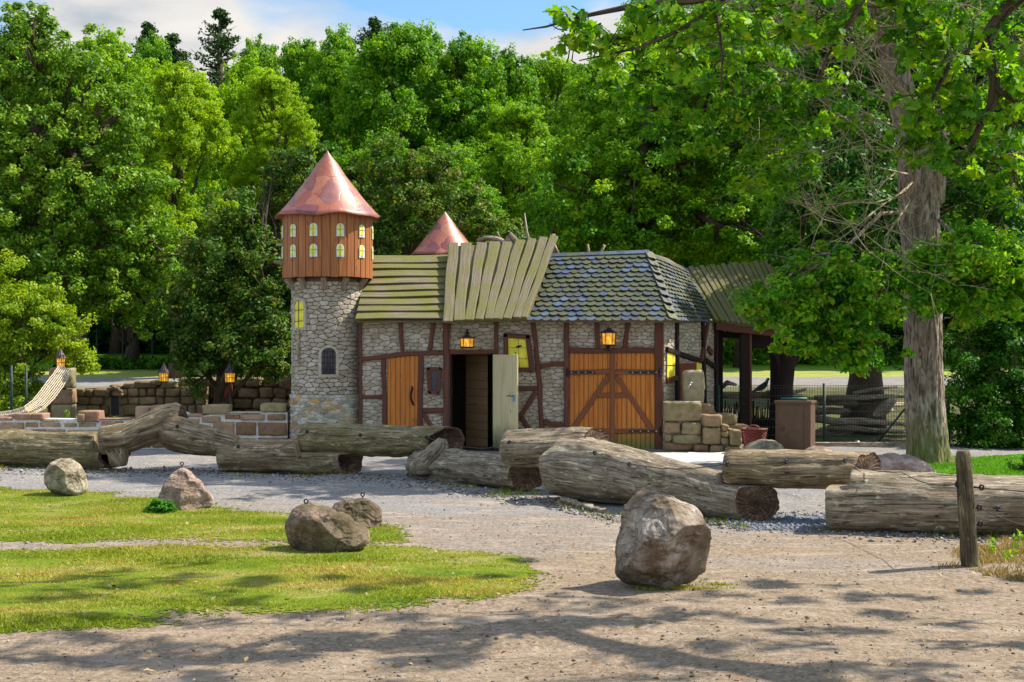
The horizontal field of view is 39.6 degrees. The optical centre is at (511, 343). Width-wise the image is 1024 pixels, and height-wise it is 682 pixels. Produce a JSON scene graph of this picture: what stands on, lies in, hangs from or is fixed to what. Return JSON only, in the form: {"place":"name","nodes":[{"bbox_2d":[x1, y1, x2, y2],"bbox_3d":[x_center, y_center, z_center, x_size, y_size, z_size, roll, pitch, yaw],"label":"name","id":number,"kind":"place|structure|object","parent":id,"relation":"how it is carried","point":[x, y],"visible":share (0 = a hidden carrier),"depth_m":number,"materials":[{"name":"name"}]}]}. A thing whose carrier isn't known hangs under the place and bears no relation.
{"place":"outdoors","nodes":[
{"label":"outdoors","id":0,"kind":"place"},
{"bbox_2d":[0,486,567,633],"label":"lawn","id":1,"kind":"structure","parent":0,"point":[310,598],"depth_m":12.47,"materials":[{"name":"plant"}]},
{"bbox_2d":[44,458,87,495],"bbox_3d":[-5.957,1.793,18.995,0.565,0.518,0.483,0,0,0],"label":"boulder","id":2,"kind":"object","parent":1,"relation":"on","point":[64,476],"visible":1,"depth_m":18.83,"materials":[{"name":"stone"}]},
{"bbox_2d":[274,151,379,439],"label":"round tower","id":3,"kind":"structure","parent":0,"point":[327,214],"depth_m":26.62,"materials":[{"name":"stone"}]},
{"bbox_2d":[293,297,306,329],"bbox_3d":[-3.994,-0.559,26.731,0.370,0.617,0.063,0,0,42],"label":"window frame","id":4,"kind":"structure","parent":3,"relation":"in","point":[299,304],"depth_m":26.71,"materials":[{"name":"glass"}]},
{"bbox_2d":[318,345,338,376],"bbox_3d":[-3.425,0.325,26.564,0.378,0.601,0.064,0,0,-9],"label":"window frame","id":5,"kind":"structure","parent":3,"relation":"in","point":[328,356],"depth_m":26.55,"materials":[{"name":"stone"}]},
{"bbox_2d":[410,212,467,254],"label":"round tower","id":6,"kind":"structure","parent":0,"point":[442,234],"depth_m":30.61,"materials":[{"name":"metal"}]},
{"bbox_2d":[0,0,997,130],"label":"sky","id":7,"kind":"structure","parent":0,"point":[504,21],"materials":[{"name":"blue"}]},
{"bbox_2d":[0,313,1023,681],"bbox_3d":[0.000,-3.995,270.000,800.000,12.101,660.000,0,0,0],"label":"ground","id":8,"kind":"structure","parent":0,"point":[444,649],"depth_m":10.46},
{"bbox_2d":[0,365,41,415],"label":"wire fence","id":9,"kind":"object","parent":8,"relation":"on","point":[11,396],"visible":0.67,"depth_m":29.58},
{"bbox_2d":[0,248,100,412],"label":"bright bush","id":10,"kind":"object","parent":8,"relation":"on","point":[21,347],"visible":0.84,"depth_m":31.05,"materials":[{"name":"green plant"}]},
{"bbox_2d":[0,42,108,356],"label":"woodland tree","id":11,"kind":"object","parent":8,"relation":"on","point":[21,55],"depth_m":62.71,"materials":[{"name":"green plant"}]},
{"bbox_2d":[0,429,130,468],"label":"log","id":12,"kind":"object","parent":8,"relation":"on","point":[87,455],"visible":0.73,"depth_m":22.61,"materials":[{"name":"wood"}]},
{"bbox_2d":[36,313,110,353],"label":"woodland tree","id":13,"kind":"object","parent":8,"relation":"on","point":[91,340],"visible":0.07,"depth_m":66.20,"materials":[{"name":"green plant"}]},
{"bbox_2d":[33,166,131,370],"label":"woodland tree","id":14,"kind":"object","parent":8,"relation":"on","point":[64,200],"visible":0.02,"depth_m":55.47,"materials":[{"name":"green plant"}]},
{"bbox_2d":[48,315,124,352],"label":"woodland tree","id":15,"kind":"object","parent":8,"relation":"on","point":[100,349],"visible":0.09,"depth_m":66.59,"materials":[{"name":"green plant"}]},
{"bbox_2d":[0,0,209,412],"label":"oak tree","id":16,"kind":"object","parent":8,"relation":"on","point":[44,161],"visible":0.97,"depth_m":34.65,"materials":[{"name":"green plant"}]},
{"bbox_2d":[50,354,168,369],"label":"hedge","id":17,"kind":"object","parent":8,"relation":"on","point":[151,363],"visible":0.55,"depth_m":56.39,"materials":[{"name":"green plant"}]},
{"bbox_2d":[58,24,194,353],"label":"woodland tree","id":18,"kind":"object","parent":8,"relation":"on","point":[128,74],"visible":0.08,"depth_m":64.94,"materials":[{"name":"green plant"}]},
{"bbox_2d":[47,380,208,417],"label":"ruin wall","id":19,"kind":"structure","parent":8,"relation":"on","point":[125,400],"depth_m":31.98,"materials":[{"name":"stone"}]},
{"bbox_2d":[94,218,170,365],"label":"woodland tree","id":20,"kind":"object","parent":8,"relation":"on","point":[115,325],"visible":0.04,"depth_m":57.76,"materials":[{"name":"green plant"}]},
{"bbox_2d":[97,317,169,351],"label":"woodland tree","id":21,"kind":"object","parent":8,"relation":"on","point":[144,348],"visible":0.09,"depth_m":66.90,"materials":[{"name":"green plant"}]},
{"bbox_2d":[127,21,161,57],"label":"larch tree","id":22,"kind":"object","parent":8,"relation":"on","point":[147,26],"visible":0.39,"depth_m":73.81,"materials":[{"name":"green plant"}]},
{"bbox_2d":[0,403,289,448],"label":"wall","id":23,"kind":"structure","parent":8,"relation":"on","point":[270,421],"depth_m":26.98,"materials":[{"name":"stone"}]},
{"bbox_2d":[0,364,72,415],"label":"rope net","id":24,"kind":"object","parent":23,"relation":"on","point":[27,407],"visible":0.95,"depth_m":28.33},
{"bbox_2d":[49,368,76,417],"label":"stone pillar","id":25,"kind":"structure","parent":23,"relation":"on","point":[65,399],"depth_m":30.50,"materials":[{"name":"stone"}]},
{"bbox_2d":[120,29,186,186],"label":"woodland tree","id":26,"kind":"object","parent":8,"relation":"on","point":[155,52],"visible":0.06,"depth_m":69.55,"materials":[{"name":"green plant"}]},
{"bbox_2d":[139,316,170,353],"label":"woodland tree","id":27,"kind":"object","parent":8,"relation":"on","point":[161,346],"visible":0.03,"depth_m":65.69,"materials":[{"name":"green plant"}]},
{"bbox_2d":[143,498,178,512],"bbox_3d":[-4.159,1.945,16.834,0.416,0.231,0.363,0,0,40],"label":"leafy herb","id":28,"kind":"object","parent":8,"relation":"on","point":[159,505],"visible":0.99,"depth_m":16.76,"materials":[{"name":"green plant"}]},
{"bbox_2d":[108,59,242,378],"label":"woodland tree","id":29,"kind":"object","parent":8,"relation":"on","point":[186,96],"visible":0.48,"depth_m":49.45,"materials":[{"name":"green plant"}]},
{"bbox_2d":[159,32,195,72],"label":"larch tree","id":30,"kind":"object","parent":8,"relation":"on","point":[173,39],"visible":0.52,"depth_m":72.80,"materials":[{"name":"green plant"}]},
{"bbox_2d":[158,462,213,509],"bbox_3d":[-3.943,1.736,17.246,0.656,0.619,0.526,0,0,0],"label":"boulder","id":31,"kind":"object","parent":8,"relation":"on","point":[182,488],"visible":0.91,"depth_m":17.06,"materials":[{"name":"grey stone"}]},
{"bbox_2d":[158,179,260,358],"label":"woodland tree","id":32,"kind":"object","parent":8,"relation":"on","point":[198,192],"visible":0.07,"depth_m":56.53,"materials":[{"name":"green plant"}]},
{"bbox_2d":[177,7,248,87],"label":"larch tree","id":33,"kind":"object","parent":8,"relation":"on","point":[221,45],"visible":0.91,"depth_m":71.82,"materials":[{"name":"green plant"}]},
{"bbox_2d":[178,371,291,411],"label":"ruin wall","id":34,"kind":"structure","parent":8,"relation":"on","point":[252,395],"depth_m":32.56,"materials":[{"name":"stone"}]},
{"bbox_2d":[146,141,324,414],"bbox_3d":[-5.527,-1.159,30.321,4.198,6.578,3.020,0,0,-23],"label":"hawthorn tree","id":35,"kind":"object","parent":8,"relation":"on","point":[239,260],"visible":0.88,"depth_m":30.18,"materials":[{"name":"green plant"}]},
{"bbox_2d":[182,50,291,355],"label":"woodland tree","id":36,"kind":"object","parent":8,"relation":"on","point":[231,93],"visible":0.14,"depth_m":62.00,"materials":[{"name":"green plant"}]},
{"bbox_2d":[231,34,293,118],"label":"woodland tree","id":37,"kind":"object","parent":8,"relation":"on","point":[263,58],"visible":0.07,"depth_m":73.56,"materials":[{"name":"green plant"}]},
{"bbox_2d":[222,68,321,335],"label":"woodland tree","id":38,"kind":"object","parent":8,"relation":"on","point":[241,171],"visible":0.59,"depth_m":52.51,"materials":[{"name":"green plant"}]},
{"bbox_2d":[216,439,362,474],"bbox_3d":[-3.404,1.743,21.865,2.245,0.550,0.575,0,0,12],"label":"log","id":39,"kind":"object","parent":8,"relation":"on","point":[291,457],"visible":0.99,"depth_m":21.72,"materials":[{"name":"wood"}]},
{"bbox_2d":[97,402,241,466],"bbox_3d":[-5.310,1.428,22.189,2.416,1.002,0.861,0,0,6],"label":"log","id":40,"kind":"object","parent":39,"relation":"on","point":[165,417],"visible":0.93,"depth_m":22.07,"materials":[{"name":"brown wood"}]},
{"bbox_2d":[0,426,306,448],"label":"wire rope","id":41,"kind":"object","parent":40,"relation":"attached to","point":[149,434],"visible":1,"depth_m":21.87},
{"bbox_2d":[298,421,464,457],"bbox_3d":[-2.002,1.480,21.599,2.567,0.563,0.790,0,0,18],"label":"log","id":42,"kind":"object","parent":39,"relation":"on","point":[359,445],"visible":0.81,"depth_m":21.59,"materials":[{"name":"brown wood"}]},
{"bbox_2d":[246,36,337,201],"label":"woodland tree","id":43,"kind":"object","parent":8,"relation":"on","point":[292,60],"visible":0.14,"depth_m":69.18,"materials":[{"name":"green plant"}]},
{"bbox_2d":[265,140,346,310],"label":"woodland tree","id":44,"kind":"object","parent":8,"relation":"on","point":[330,150],"visible":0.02,"depth_m":54.66,"materials":[{"name":"green plant"}]},
{"bbox_2d":[285,499,369,551],"bbox_3d":[-1.780,1.772,13.701,0.823,0.557,0.584,0,0,0],"label":"boulder","id":45,"kind":"object","parent":8,"relation":"on","point":[313,526],"visible":0.98,"depth_m":13.49,"materials":[{"name":"grey stone"}]},
{"bbox_2d":[294,22,411,154],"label":"woodland tree","id":46,"kind":"object","parent":8,"relation":"on","point":[339,50],"visible":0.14,"depth_m":64.72,"materials":[{"name":"green plant"}]},
{"bbox_2d":[332,492,381,528],"bbox_3d":[-1.665,1.827,15.208,0.555,0.480,0.510,0,0,0],"label":"boulder","id":47,"kind":"object","parent":8,"relation":"on","point":[366,513],"visible":0.62,"depth_m":15.07,"materials":[{"name":"grey stone"}]},
{"bbox_2d":[353,16,387,59],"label":"larch tree","id":48,"kind":"object","parent":8,"relation":"on","point":[374,24],"visible":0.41,"depth_m":73.66,"materials":[{"name":"green plant"}]},
{"bbox_2d":[333,126,423,254],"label":"woodland tree","id":49,"kind":"object","parent":8,"relation":"on","point":[343,162],"visible":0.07,"depth_m":53.64,"materials":[{"name":"green plant"}]},
{"bbox_2d":[329,18,492,219],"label":"woodland tree","id":50,"kind":"object","parent":8,"relation":"on","point":[404,56],"visible":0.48,"depth_m":58.77,"materials":[{"name":"green plant"}]},
{"bbox_2d":[384,63,454,118],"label":"woodland tree","id":51,"kind":"object","parent":8,"relation":"on","point":[420,88],"visible":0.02,"depth_m":85.43,"materials":[{"name":"green plant"}]},
{"bbox_2d":[372,140,507,254],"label":"woodland tree","id":52,"kind":"object","parent":8,"relation":"on","point":[488,192],"visible":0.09,"depth_m":51.47,"materials":[{"name":"green plant"}]},
{"bbox_2d":[343,131,537,254],"bbox_3d":[-1.915,-1.391,32.764,5.575,6.989,1.913,0,0,-10],"label":"hawthorn tree","id":53,"kind":"object","parent":8,"relation":"on","point":[418,189],"visible":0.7,"depth_m":32.59,"materials":[{"name":"green plant"}]},
{"bbox_2d":[392,29,526,219],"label":"woodland tree","id":54,"kind":"object","parent":8,"relation":"on","point":[475,64],"visible":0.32,"depth_m":60.88,"materials":[{"name":"green plant"}]},
{"bbox_2d":[405,438,541,490],"bbox_3d":[-0.546,1.714,20.264,0.701,0.679,2.729,0,0,-44],"label":"log","id":55,"kind":"object","parent":8,"relation":"on","point":[437,459],"visible":0.84,"depth_m":20.07,"materials":[{"name":"wood"}]},
{"bbox_2d":[499,427,607,467],"bbox_3d":[0.556,1.405,19.207,1.432,0.568,0.652,0,0,10],"label":"log","id":56,"kind":"object","parent":55,"relation":"on","point":[519,454],"visible":0.64,"depth_m":19.15,"materials":[{"name":"brown wood"}]},
{"bbox_2d":[0,462,1010,537],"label":"grass tufts","id":57,"kind":"object","parent":8,"relation":"on","point":[705,519],"visible":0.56,"depth_m":17.68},
{"bbox_2d":[0,465,1021,546],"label":"rubble","id":58,"kind":"object","parent":8,"relation":"on","point":[720,524],"visible":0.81,"depth_m":18.54,"materials":[{"name":"gravel"}]},
{"bbox_2d":[0,491,1023,681],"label":"leaf litter","id":59,"kind":"object","parent":8,"relation":"on","point":[585,647],"visible":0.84,"depth_m":10.33,"materials":[{"name":"plant"}]},
{"bbox_2d":[471,42,554,184],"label":"woodland tree","id":60,"kind":"object","parent":8,"relation":"on","point":[516,78],"visible":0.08,"depth_m":63.66,"materials":[{"name":"green plant"}]},
{"bbox_2d":[466,101,566,232],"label":"woodland tree","id":61,"kind":"object","parent":8,"relation":"on","point":[512,127],"visible":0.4,"depth_m":55.31,"materials":[{"name":"green plant"}]},
{"bbox_2d":[355,235,718,450],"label":"stable","id":62,"kind":"structure","parent":8,"relation":"on","point":[533,317],"depth_m":26.69,"materials":[{"name":"stone"}]},
{"bbox_2d":[387,356,417,425],"bbox_3d":[-2.043,1.085,26.634,0.585,1.770,0.108,0,0,0],"label":"door","id":63,"kind":"structure","parent":62,"relation":"in","point":[409,364],"depth_m":26.66,"materials":[{"name":"brown wood"}]},
{"bbox_2d":[426,367,441,394],"bbox_3d":[-1.463,0.699,26.646,0.293,0.514,0.060,0,0,0],"label":"window frame","id":64,"kind":"structure","parent":62,"relation":"in","point":[433,374],"depth_m":26.61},
{"bbox_2d":[477,232,517,243],"bbox_3d":[-0.258,-2.033,28.401,0.901,0.399,0.128,0,0,0],"label":"dead branch","id":65,"kind":"object","parent":62,"relation":"on","point":[510,236],"visible":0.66,"depth_m":28.36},
{"bbox_2d":[493,355,517,447],"bbox_3d":[-0.165,1.072,26.303,0.138,1.736,0.739,0,0,-37],"label":"door leaf","id":66,"kind":"structure","parent":62,"relation":"in","point":[505,367],"depth_m":26.33,"materials":[{"name":"beige wood"}]},
{"bbox_2d":[503,333,534,372],"bbox_3d":[0.130,0.173,26.646,0.595,0.745,0.060,0,0,0],"label":"window frame","id":67,"kind":"structure","parent":62,"relation":"in","point":[513,344],"depth_m":26.63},
{"bbox_2d":[566,353,609,440],"bbox_3d":[1.443,1.080,26.627,0.870,1.800,0.123,0,0,0],"label":"double door leaf","id":68,"kind":"structure","parent":62,"relation":"in","point":[598,371],"depth_m":26.66,"materials":[{"name":"brown wood"}]},
{"bbox_2d":[600,325,616,350],"bbox_3d":[1.786,-0.102,26.482,0.273,0.492,0.363,0,0,-29],"label":"lantern","id":69,"kind":"object","parent":62,"relation":"attached to","point":[608,337],"visible":1,"depth_m":26.36,"materials":[{"name":"glass"}]},
{"bbox_2d":[615,353,661,448],"bbox_3d":[2.341,1.080,26.627,0.919,1.800,0.123,0,0,0],"label":"double door leaf","id":70,"kind":"structure","parent":62,"relation":"in","point":[635,371],"depth_m":26.66,"materials":[{"name":"brown wood"}]},
{"bbox_2d":[679,363,695,400],"bbox_3d":[3.410,1.180,27.617,0.035,1.600,0.800,0,0,30],"label":"side door","id":71,"kind":"structure","parent":62,"relation":"in","point":[682,366],"depth_m":27.31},
{"bbox_2d":[524,46,590,183],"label":"woodland tree","id":72,"kind":"object","parent":8,"relation":"on","point":[550,70],"visible":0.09,"depth_m":67.21,"materials":[{"name":"green plant"}]},
{"bbox_2d":[518,142,645,251],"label":"woodland tree","id":73,"kind":"object","parent":8,"relation":"on","point":[534,189],"visible":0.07,"depth_m":49.70,"materials":[{"name":"green plant"}]},
{"bbox_2d":[560,497,605,511],"bbox_3d":[0.844,1.956,17.338,0.124,0.067,1.466,0,0,-18],"label":"bark slab","id":74,"kind":"object","parent":8,"relation":"on","point":[591,507],"depth_m":17.22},
{"bbox_2d":[543,53,627,209],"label":"woodland tree","id":75,"kind":"object","parent":8,"relation":"on","point":[589,75],"visible":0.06,"depth_m":61.02,"materials":[{"name":"green plant"}]},
{"bbox_2d":[573,25,713,267],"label":"woodland tree","id":76,"kind":"object","parent":8,"relation":"on","point":[628,180],"visible":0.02,"depth_m":59.49,"materials":[{"name":"green plant"}]},
{"bbox_2d":[538,437,779,521],"bbox_3d":[1.704,1.600,17.159,0.849,0.812,3.788,0,0,-39],"label":"log","id":77,"kind":"object","parent":8,"relation":"on","point":[574,469],"visible":0.85,"depth_m":17.06,"materials":[{"name":"brown wood"}]},
{"bbox_2d":[722,449,880,488],"bbox_3d":[3.225,1.403,15.812,1.767,0.452,0.597,0,0,9],"label":"log","id":78,"kind":"object","parent":77,"relation":"on","point":[785,475],"visible":0.88,"depth_m":15.73,"materials":[{"name":"brown wood"}]},
{"bbox_2d":[614,488,711,588],"bbox_3d":[1.236,1.595,11.664,0.797,0.805,0.954,0,0,0],"label":"boulder","id":79,"kind":"object","parent":8,"relation":"on","point":[663,541],"visible":1,"depth_m":11.43,"materials":[{"name":"stone"}]},
{"bbox_2d":[504,0,862,269],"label":"maple tree","id":80,"kind":"object","parent":8,"relation":"on","point":[660,196],"visible":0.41,"depth_m":38.81,"materials":[{"name":"green plant"}]},
{"bbox_2d":[662,401,747,451],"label":"step wall","id":81,"kind":"structure","parent":8,"relation":"on","point":[697,426],"depth_m":26.39,"materials":[{"name":"stone"}]},
{"bbox_2d":[681,370,704,403],"bbox_3d":[3.426,0.831,26.797,0.439,0.684,0.539,0,0,0],"label":"tap stone","id":82,"kind":"object","parent":81,"relation":"on","point":[693,385],"visible":0.84,"depth_m":26.76,"materials":[{"name":"stone"}]},
{"bbox_2d":[660,62,803,367],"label":"woodland tree","id":83,"kind":"object","parent":8,"relation":"on","point":[736,348],"visible":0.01,"depth_m":57.59,"materials":[{"name":"green plant"}]},
{"bbox_2d":[686,260,801,442],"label":"pavilion","id":84,"kind":"structure","parent":8,"relation":"on","point":[717,285],"depth_m":29.35,"materials":[{"name":"brown wood"}]},
{"bbox_2d":[723,392,769,439],"bbox_3d":[5.002,1.521,30.020,1.532,1.025,0.480,0,0,0],"label":"railing","id":85,"kind":"object","parent":8,"relation":"on","point":[755,418],"visible":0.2,"depth_m":29.91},
{"bbox_2d":[740,425,767,446],"bbox_3d":[4.408,1.728,25.900,0.514,0.526,0.414,0,0,0],"label":"wicker basket","id":86,"kind":"object","parent":8,"relation":"on","point":[749,433],"visible":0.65,"depth_m":25.77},
{"bbox_2d":[743,439,784,449],"bbox_3d":[4.199,1.858,23.597,0.817,0.555,0.714,0,0,0],"label":"boulder","id":87,"kind":"object","parent":8,"relation":"on","point":[764,444],"visible":0.27,"depth_m":23.39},
{"bbox_2d":[707,510,826,536],"bbox_3d":[2.993,1.972,15.857,2.233,0.118,2.651,0,0,19],"label":"gravel heap","id":88,"kind":"object","parent":8,"relation":"on","point":[805,519],"visible":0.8,"depth_m":15.63,"materials":[{"name":"gravel"}]},
{"bbox_2d":[522,0,1023,196],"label":"oak tree","id":89,"kind":"object","parent":8,"relation":"on","point":[986,60],"visible":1,"depth_m":10.51,"materials":[{"name":"green plant"}]},
{"bbox_2d":[774,400,816,449],"bbox_3d":[5.310,1.532,26.660,0.701,0.936,0.460,0,0,24],"label":"cabinet","id":90,"kind":"object","parent":8,"relation":"on","point":[795,425],"visible":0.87,"depth_m":26.47,"materials":[{"name":"paint"}]},
{"bbox_2d":[620,0,1023,396],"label":"maple tree","id":91,"kind":"object","parent":8,"relation":"on","point":[796,112],"visible":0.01,"depth_m":42.90,"materials":[{"name":"green plant"}]},
{"bbox_2d":[717,383,949,443],"bbox_3d":[6.337,1.431,28.053,4.598,1.297,0.106,0,0,0],"label":"fence","id":92,"kind":"object","parent":8,"relation":"on","point":[824,403],"visible":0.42,"depth_m":28.10,"materials":[{"name":"metal"}]},
{"bbox_2d":[815,396,895,435],"bbox_3d":[7.437,1.759,31.196,1.991,1.295,0.473,0,0,0],"label":"fallen trunk","id":93,"kind":"object","parent":8,"relation":"on","point":[884,407],"visible":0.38,"depth_m":31.04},
{"bbox_2d":[814,394,903,400],"bbox_3d":[7.662,1.174,30.924,2.293,0.144,0.372,0,0,-15],"label":"driftwood","id":94,"kind":"object","parent":93,"relation":"on","point":[843,397],"visible":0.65,"depth_m":30.73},
{"bbox_2d":[815,442,905,446],"bbox_3d":[6.860,1.975,27.375,2.114,0.150,0.150,0,0,0],"label":"kerb board","id":95,"kind":"object","parent":8,"relation":"on","point":[867,444],"visible":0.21,"depth_m":27.30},
{"bbox_2d":[827,425,905,432],"bbox_3d":[7.746,1.841,30.624,2.037,0.220,0.378,0,0,-16],"label":"driftwood","id":96,"kind":"object","parent":8,"relation":"on","point":[851,428],"visible":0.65,"depth_m":30.42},
{"bbox_2d":[815,414,904,425],"bbox_3d":[7.557,1.657,30.607,2.242,0.289,0.408,0,0,-15],"label":"driftwood","id":97,"kind":"object","parent":96,"relation":"on","point":[850,421],"visible":0.66,"depth_m":30.39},
{"bbox_2d":[723,329,1023,364],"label":"meadow bush","id":98,"kind":"object","parent":8,"relation":"on","point":[759,353],"visible":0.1,"depth_m":60.01,"materials":[{"name":"green plant"}]},
{"bbox_2d":[754,0,1023,435],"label":"oak tree","id":99,"kind":"object","parent":8,"relation":"on","point":[850,167],"visible":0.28,"depth_m":29.92,"materials":[{"name":"green plant"}]},
{"bbox_2d":[877,453,935,472],"bbox_3d":[5.813,1.917,21.302,1.098,0.557,0.826,0,0,0],"label":"boulder","id":100,"kind":"object","parent":8,"relation":"on","point":[902,462],"visible":0.49,"depth_m":20.98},
{"bbox_2d":[825,469,1023,534],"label":"log","id":101,"kind":"object","parent":8,"relation":"on","point":[864,500],"visible":0.81,"depth_m":14.66,"materials":[{"name":"brown wood"}]},
{"bbox_2d":[879,289,969,340],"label":"woodland tree","id":102,"kind":"object","parent":8,"relation":"on","point":[898,333],"visible":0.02,"depth_m":65.01,"materials":[{"name":"green plant"}]},
{"bbox_2d":[955,450,984,566],"bbox_3d":[4.105,1.506,12.755,0.248,1.097,0.162,0,0,23],"label":"fence post","id":103,"kind":"object","parent":8,"relation":"on","point":[967,524],"visible":0.96,"depth_m":12.70,"materials":[{"name":"brown wood"}]},
{"bbox_2d":[727,460,959,485],"bbox_3d":[3.615,1.293,14.416,1.004,0.084,3.375,0,0,-29],"label":"wire rope","id":104,"kind":"object","parent":103,"relation":"attached to","point":[849,462],"visible":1,"depth_m":15.34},
{"bbox_2d":[942,292,1023,449],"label":"dense bush","id":105,"kind":"object","parent":8,"relation":"on","point":[998,340],"visible":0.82,"depth_m":27.41,"materials":[{"name":"green plant"}]},
{"bbox_2d":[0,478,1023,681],"bbox_3d":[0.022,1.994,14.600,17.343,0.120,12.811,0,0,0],"label":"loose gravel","id":106,"kind":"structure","parent":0,"point":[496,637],"depth_m":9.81,"materials":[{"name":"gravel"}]},
{"bbox_2d":[632,578,739,590],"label":"grass","id":107,"kind":"structure","parent":0,"point":[680,587],"depth_m":11.57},
{"bbox_2d":[655,452,724,463],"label":"concrete path","id":108,"kind":"structure","parent":0,"point":[694,457],"depth_m":24.97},
{"bbox_2d":[929,453,1023,474],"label":"lush lawn","id":109,"kind":"structure","parent":0,"point":[947,469],"depth_m":23.13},
{"bbox_2d":[592,0,1023,463],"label":"oak tree","id":110,"kind":"object","parent":109,"relation":"on","point":[933,257],"visible":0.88,"depth_m":21.51,"materials":[{"name":"green plant"}]},
{"bbox_2d":[934,534,1023,581],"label":"dry grass","id":111,"kind":"structure","parent":0,"point":[991,556],"depth_m":13.00,"materials":[{"name":"plant"}]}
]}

